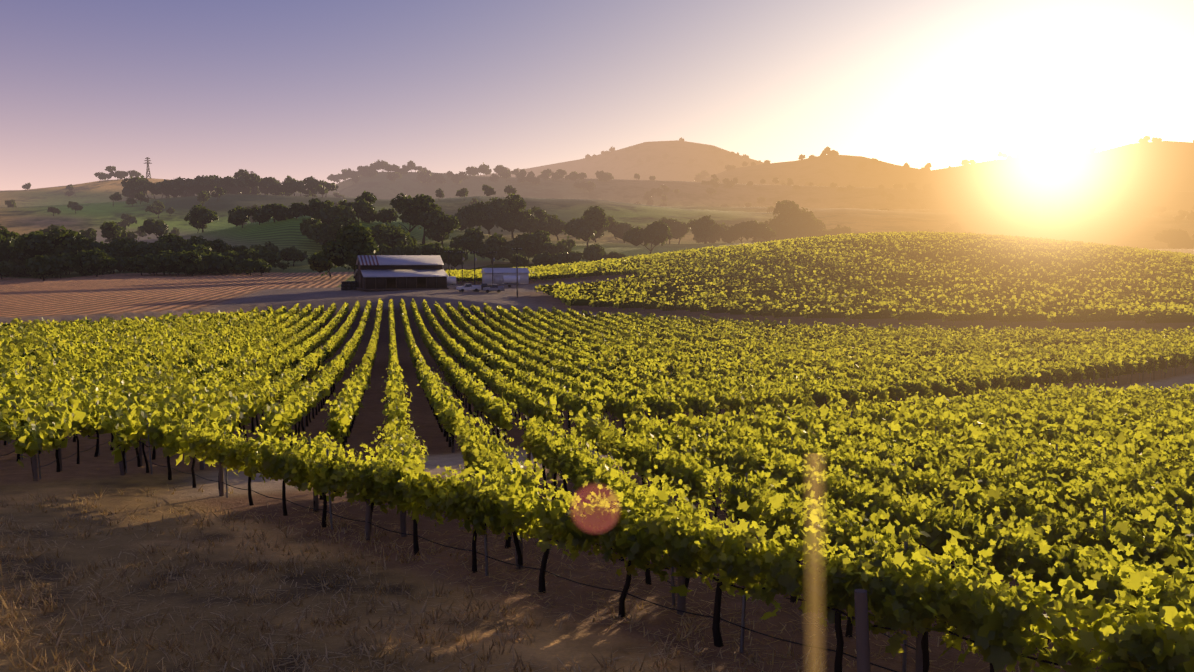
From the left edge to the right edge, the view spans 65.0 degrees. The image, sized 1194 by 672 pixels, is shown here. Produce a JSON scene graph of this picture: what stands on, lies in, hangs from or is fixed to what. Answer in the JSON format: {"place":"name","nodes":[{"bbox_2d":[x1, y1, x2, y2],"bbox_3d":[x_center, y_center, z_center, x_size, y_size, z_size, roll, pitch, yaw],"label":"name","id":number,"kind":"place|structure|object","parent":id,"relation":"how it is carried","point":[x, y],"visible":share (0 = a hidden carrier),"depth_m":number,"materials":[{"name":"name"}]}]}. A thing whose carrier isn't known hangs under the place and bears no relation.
{"place":"outdoors","nodes":[
{"label":"outdoors","id":0,"kind":"place"},
{"bbox_2d":[0,231,1193,671],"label":"vine","id":1,"kind":"object","parent":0,"point":[1030,519],"depth_m":30.32,"materials":[{"name":"green plant"}]},
{"bbox_2d":[0,178,1193,671],"bbox_3d":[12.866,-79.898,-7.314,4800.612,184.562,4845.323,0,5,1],"label":"terrain","id":2,"kind":"structure","parent":0,"point":[72,296],"depth_m":23.55,"materials":[{"name":"brown soil"}]},
{"bbox_2d":[144,157,151,177],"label":"transmission tower","id":3,"kind":"structure","parent":2,"relation":"on","point":[147,163],"depth_m":2018.99,"materials":[{"name":"grey metal"}]},
{"bbox_2d":[341,281,357,289],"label":"bin stack","id":4,"kind":"object","parent":2,"relation":"on","point":[349,285],"visible":0.81,"depth_m":236.74,"materials":[{"name":"grey plastic"}]},
{"bbox_2d":[353,255,448,290],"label":"barn","id":5,"kind":"structure","parent":2,"relation":"on","point":[395,272],"depth_m":232.38,"materials":[{"name":"grey wood"}]},
{"bbox_2d":[447,276,462,285],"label":"water tank trailer","id":6,"kind":"object","parent":2,"relation":"on","point":[451,280],"visible":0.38,"depth_m":237.88,"materials":[{"name":"white paint"}]},
{"bbox_2d":[458,252,465,284],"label":"utility pole","id":7,"kind":"object","parent":2,"relation":"on","point":[462,266],"visible":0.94,"depth_m":258.09,"materials":[{"name":"brown wood"}]},
{"bbox_2d":[456,283,491,291],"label":"pickup truck","id":8,"kind":"object","parent":2,"relation":"on","point":[475,288],"depth_m":222.00,"materials":[{"name":"white metal"}]},
{"bbox_2d":[470,251,478,284],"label":"utility pole","id":9,"kind":"object","parent":2,"relation":"on","point":[474,252],"visible":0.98,"depth_m":255.94,"materials":[{"name":"brown wood"}]},
{"bbox_2d":[488,251,496,283],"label":"utility pole","id":10,"kind":"object","parent":2,"relation":"on","point":[492,252],"visible":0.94,"depth_m":251.79,"materials":[{"name":"brown wood"}]},
{"bbox_2d":[483,284,503,292],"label":"pickup truck","id":11,"kind":"object","parent":2,"relation":"on","point":[495,287],"visible":1,"depth_m":219.33,"materials":[{"name":"grey paint"}]},
{"bbox_2d":[481,268,529,284],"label":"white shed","id":12,"kind":"structure","parent":2,"relation":"on","point":[499,274],"depth_m":259.51,"materials":[{"name":"white paint"}]},
{"bbox_2d":[502,276,526,286],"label":"water tank trailer","id":13,"kind":"object","parent":2,"relation":"on","point":[509,281],"visible":1,"depth_m":244.15,"materials":[{"name":"white paint"}]},
{"bbox_2d":[515,248,521,296],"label":"utility pole","id":14,"kind":"object","parent":2,"relation":"on","point":[517,271],"visible":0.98,"depth_m":204.54,"materials":[{"name":"brown wood"}]},
{"bbox_2d":[0,481,1096,671],"bbox_3d":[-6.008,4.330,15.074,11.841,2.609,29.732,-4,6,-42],"label":"dry grass tufts","id":15,"kind":"object","parent":2,"relation":"on","point":[334,619],"visible":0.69,"depth_m":14.73,"materials":[{"name":"brown plant"}]},
{"bbox_2d":[1,421,1176,671],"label":"irrigation line","id":16,"kind":"object","parent":2,"relation":"on","point":[569,579],"visible":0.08,"depth_m":15.82,"materials":[{"name":"black plastic"}]},
{"bbox_2d":[0,234,1193,395],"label":"vine rows","id":17,"kind":"object","parent":2,"relation":"on","point":[1180,318],"visible":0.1,"depth_m":164.97,"materials":[{"name":"green plant"}]},
{"bbox_2d":[4,325,1193,671],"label":"vineyard posts","id":18,"kind":"object","parent":2,"relation":"on","point":[862,635],"visible":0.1,"depth_m":20.98,"materials":[{"name":"brown wood"}]},
{"bbox_2d":[0,0,1193,190],"label":"sky","id":19,"kind":"structure","parent":0,"point":[299,90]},
{"bbox_2d":[306,140,1193,210],"bbox_3d":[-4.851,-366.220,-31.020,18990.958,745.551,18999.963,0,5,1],"label":"hills","id":20,"kind":"structure","parent":0,"point":[1023,181],"depth_m":3468.11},
{"bbox_2d":[0,135,1193,280],"bbox_3d":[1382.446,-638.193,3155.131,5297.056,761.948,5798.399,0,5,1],"label":"trees","id":21,"kind":"object","parent":20,"relation":"on","point":[336,261],"visible":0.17,"depth_m":633.45,"materials":[{"name":"green plant"}]}
]}

